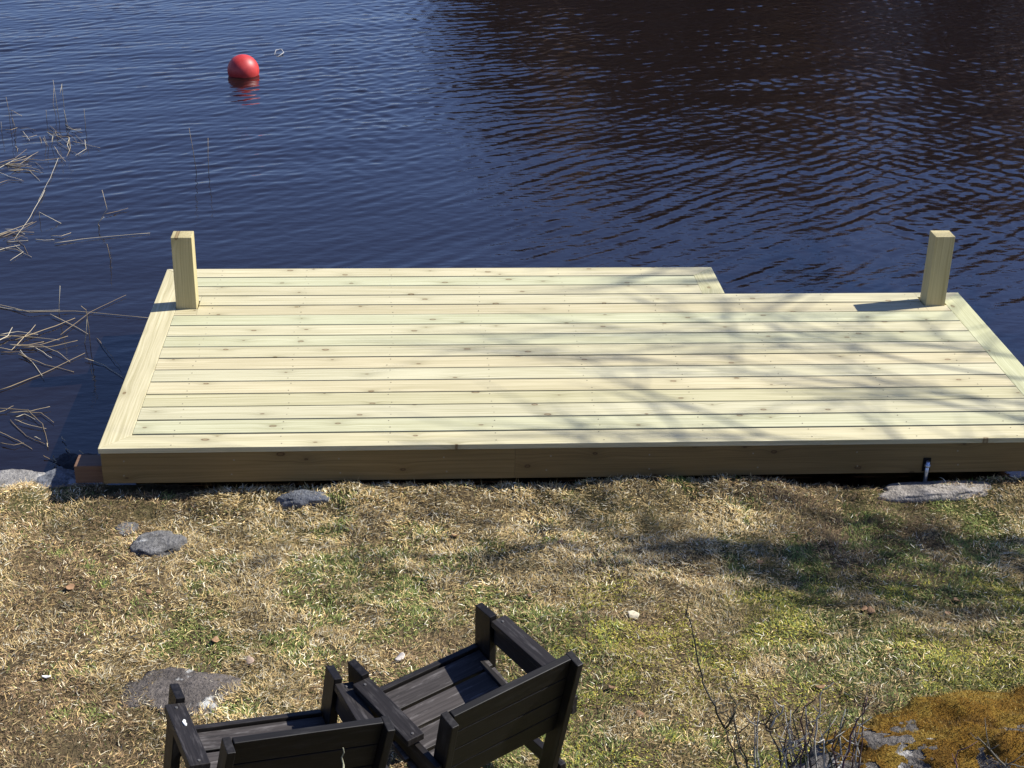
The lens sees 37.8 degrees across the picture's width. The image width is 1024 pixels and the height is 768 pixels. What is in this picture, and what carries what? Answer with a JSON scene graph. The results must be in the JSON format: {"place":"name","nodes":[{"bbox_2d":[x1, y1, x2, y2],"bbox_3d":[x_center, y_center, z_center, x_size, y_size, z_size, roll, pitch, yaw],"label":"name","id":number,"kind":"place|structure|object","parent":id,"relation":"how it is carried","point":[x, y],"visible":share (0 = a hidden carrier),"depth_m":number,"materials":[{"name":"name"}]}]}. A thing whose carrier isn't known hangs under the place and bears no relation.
{"place":"outdoors","nodes":[
{"label":"outdoors","id":0,"kind":"place"},
{"bbox_2d":[0,0,1023,489],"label":"lake","id":1,"kind":"structure","parent":0,"point":[802,146],"depth_m":13.28,"materials":[{"name":"blue liquid"}]},
{"bbox_2d":[1,99,33,150],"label":"reeds","id":2,"kind":"object","parent":1,"relation":"in","point":[14,124],"visible":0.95,"depth_m":13.47,"materials":[{"name":"plant"}]},
{"bbox_2d":[0,406,53,448],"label":"reeds","id":3,"kind":"object","parent":1,"relation":"on","point":[24,423],"visible":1,"depth_m":8.39,"materials":[{"name":"brown plant"}]},
{"bbox_2d":[0,151,58,182],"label":"reeds","id":4,"kind":"object","parent":1,"relation":"on","point":[7,164],"visible":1,"depth_m":12.59,"materials":[{"name":"beige plant"}]},
{"bbox_2d":[22,124,80,198],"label":"reeds","id":5,"kind":"object","parent":1,"relation":"in","point":[60,136],"visible":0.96,"depth_m":13.38,"materials":[{"name":"beige plant"}]},
{"bbox_2d":[36,436,82,467],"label":"reeds","id":6,"kind":"object","parent":1,"relation":"on","point":[53,455],"visible":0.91,"depth_m":8.03,"materials":[{"name":"brown plant"}]},
{"bbox_2d":[0,190,144,259],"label":"reeds","id":7,"kind":"object","parent":1,"relation":"on","point":[36,239],"visible":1,"depth_m":11.09,"materials":[{"name":"beige plant"}]},
{"bbox_2d":[46,82,98,161],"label":"reeds","id":8,"kind":"object","parent":1,"relation":"in","point":[67,124],"visible":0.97,"depth_m":13.51,"materials":[{"name":"beige plant"}]},
{"bbox_2d":[0,305,146,389],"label":"reeds","id":9,"kind":"object","parent":1,"relation":"on","point":[28,345],"visible":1,"depth_m":9.35,"materials":[{"name":"brown plant"}]},
{"bbox_2d":[60,295,124,367],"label":"reeds","id":10,"kind":"object","parent":1,"relation":"in","point":[88,328],"visible":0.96,"depth_m":9.30,"materials":[{"name":"brown plant"}]},
{"bbox_2d":[98,191,126,226],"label":"reeds","id":11,"kind":"object","parent":1,"relation":"on","point":[105,211],"visible":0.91,"depth_m":11.22,"materials":[{"name":"brown plant"}]},
{"bbox_2d":[227,54,258,77],"bbox_3d":[-2.789,-3.258,15.548,0.329,0.326,0.326,-1,26,-4],"label":"buoy","id":12,"kind":"object","parent":1,"relation":"on","point":[243,66],"visible":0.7,"depth_m":15.42,"materials":[{"name":"red plastic"}]},
{"bbox_2d":[0,471,1023,767],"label":"ground","id":13,"kind":"structure","parent":0,"point":[636,751],"depth_m":6.58,"materials":[{"name":"plant"}]},
{"bbox_2d":[0,469,45,486],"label":"rock","id":14,"kind":"object","parent":13,"relation":"on","point":[9,476],"visible":0.52,"depth_m":7.59,"materials":[{"name":"stone"}]},
{"bbox_2d":[32,468,84,487],"bbox_3d":[-2.316,0.546,7.615,0.309,0.163,0.243,10,27,17],"label":"rock","id":15,"kind":"object","parent":13,"relation":"on","point":[55,477],"visible":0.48,"depth_m":7.58,"materials":[{"name":"stone"}]},
{"bbox_2d":[65,584,74,589],"bbox_3d":[-1.946,0.894,6.590,0.035,0.013,0.048,35,32,23],"label":"leaf","id":16,"kind":"object","parent":13,"relation":"on","point":[69,586],"visible":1,"depth_m":6.59,"materials":[{"name":"plant"}]},
{"bbox_2d":[54,453,96,469],"bbox_3d":[-2.331,0.475,8.029,0.356,0.208,0.283,-8,27,-19],"label":"rock","id":17,"kind":"object","parent":13,"relation":"on","point":[66,460],"visible":0.17,"depth_m":7.97,"materials":[{"name":"stone"}]},
{"bbox_2d":[115,521,138,535],"bbox_3d":[-1.837,0.704,7.137,0.111,0.060,0.117,15,29,27],"label":"rock","id":18,"kind":"object","parent":13,"relation":"on","point":[134,525],"visible":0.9,"depth_m":7.12,"materials":[{"name":"grey stone"}]},
{"bbox_2d":[130,530,188,557],"bbox_3d":[-1.641,0.776,6.978,0.271,0.121,0.229,-11,28,-24],"label":"rock","id":19,"kind":"object","parent":13,"relation":"on","point":[158,543],"visible":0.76,"depth_m":6.93,"materials":[{"name":"grey stone"}]},
{"bbox_2d":[116,667,241,715],"bbox_3d":[-1.304,1.247,5.876,0.478,0.104,0.349,3,26,4],"label":"rock","id":20,"kind":"object","parent":13,"relation":"on","point":[197,688],"visible":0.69,"depth_m":5.87,"materials":[{"name":"stone"}]},
{"bbox_2d":[211,636,218,641],"bbox_3d":[-1.230,1.060,6.199,0.031,0.013,0.044,21,21,0],"label":"leaf","id":21,"kind":"object","parent":13,"relation":"on","point":[214,639],"visible":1,"depth_m":6.20,"materials":[{"name":"orange plant"}]},
{"bbox_2d":[245,656,253,664],"bbox_3d":[-1.061,1.119,6.050,0.038,0.015,0.048,-21,36,-7],"label":"leaf","id":22,"kind":"object","parent":13,"relation":"on","point":[249,659],"visible":1,"depth_m":6.05,"materials":[{"name":"plant"}]},
{"bbox_2d":[163,665,394,767],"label":"wooden armchair","id":23,"kind":"object","parent":13,"relation":"on","point":[361,735],"visible":0.99,"depth_m":4.61,"materials":[{"name":"black wood"}]},
{"bbox_2d":[276,489,329,509],"bbox_3d":[-1.025,0.595,7.353,0.269,0.121,0.134,-1,26,-4],"label":"rock","id":24,"kind":"object","parent":13,"relation":"on","point":[304,498],"visible":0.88,"depth_m":7.31,"materials":[{"name":"stone"}]},
{"bbox_2d":[341,748,344,767],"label":"bare shrub","id":25,"kind":"object","parent":13,"relation":"on","point":[343,766],"visible":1,"depth_m":4.42,"materials":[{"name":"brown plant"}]},
{"bbox_2d":[395,652,404,660],"bbox_3d":[-0.459,1.115,6.098,0.042,0.016,0.053,-3,26,33],"label":"leaf","id":26,"kind":"object","parent":13,"relation":"on","point":[397,658],"visible":1,"depth_m":6.09,"materials":[{"name":"white plant"}]},
{"bbox_2d":[348,603,582,767],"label":"wooden armchair","id":27,"kind":"object","parent":13,"relation":"on","point":[470,706],"visible":0.86,"depth_m":5.01,"materials":[{"name":"black wood"}]},
{"bbox_2d":[74,230,1023,483],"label":"wooden deck","id":28,"kind":"structure","parent":13,"relation":"on","point":[243,375],"depth_m":8.08,"materials":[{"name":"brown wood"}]},
{"bbox_2d":[628,610,638,618],"bbox_3d":[0.522,0.993,6.446,0.055,0.016,0.045,21,48,24],"label":"leaf","id":29,"kind":"object","parent":13,"relation":"on","point":[635,615],"visible":1,"depth_m":6.44,"materials":[{"name":"white plant"}]},
{"bbox_2d":[635,710,643,718],"bbox_3d":[0.495,1.276,5.775,0.030,0.013,0.041,-36,47,-27],"label":"leaf","id":30,"kind":"object","parent":13,"relation":"on","point":[639,712],"visible":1,"depth_m":5.78,"materials":[{"name":"beige plant"}]},
{"bbox_2d":[685,595,750,767],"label":"bare shrub","id":31,"kind":"object","parent":13,"relation":"on","point":[717,713],"visible":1,"depth_m":4.90,"materials":[{"name":"brown plant"}]},
{"bbox_2d":[719,682,872,767],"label":"bare shrub","id":32,"kind":"object","parent":13,"relation":"on","point":[784,750],"visible":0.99,"depth_m":5.03,"materials":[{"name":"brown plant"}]},
{"bbox_2d":[814,684,824,688],"bbox_3d":[1.230,1.208,5.974,0.043,0.013,0.032,-7,9,-4],"label":"leaf","id":33,"kind":"object","parent":13,"relation":"on","point":[821,686],"visible":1,"depth_m":5.97,"materials":[{"name":"plant"}]},
{"bbox_2d":[867,606,874,613],"bbox_3d":[1.569,0.990,6.541,0.034,0.013,0.044,-21,35,-5],"label":"leaf","id":34,"kind":"object","parent":13,"relation":"on","point":[869,609],"visible":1,"depth_m":6.54,"materials":[{"name":"brown plant"}]},
{"bbox_2d":[795,682,1023,767],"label":"mossy boulder","id":35,"kind":"object","parent":13,"relation":"on","point":[926,732],"visible":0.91,"depth_m":5.43,"materials":[{"name":"plant"}]},
{"bbox_2d":[878,480,991,502],"bbox_3d":[2.162,0.575,7.614,0.749,0.139,0.182,-2,26,-7],"label":"rock","id":36,"kind":"object","parent":13,"relation":"on","point":[910,492],"visible":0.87,"depth_m":7.54,"materials":[{"name":"stone"}]},
{"bbox_2d":[952,722,1023,767],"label":"bare shrub","id":37,"kind":"object","parent":13,"relation":"on","point":[1005,764],"visible":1,"depth_m":4.89,"materials":[{"name":"brown plant"}]}
]}

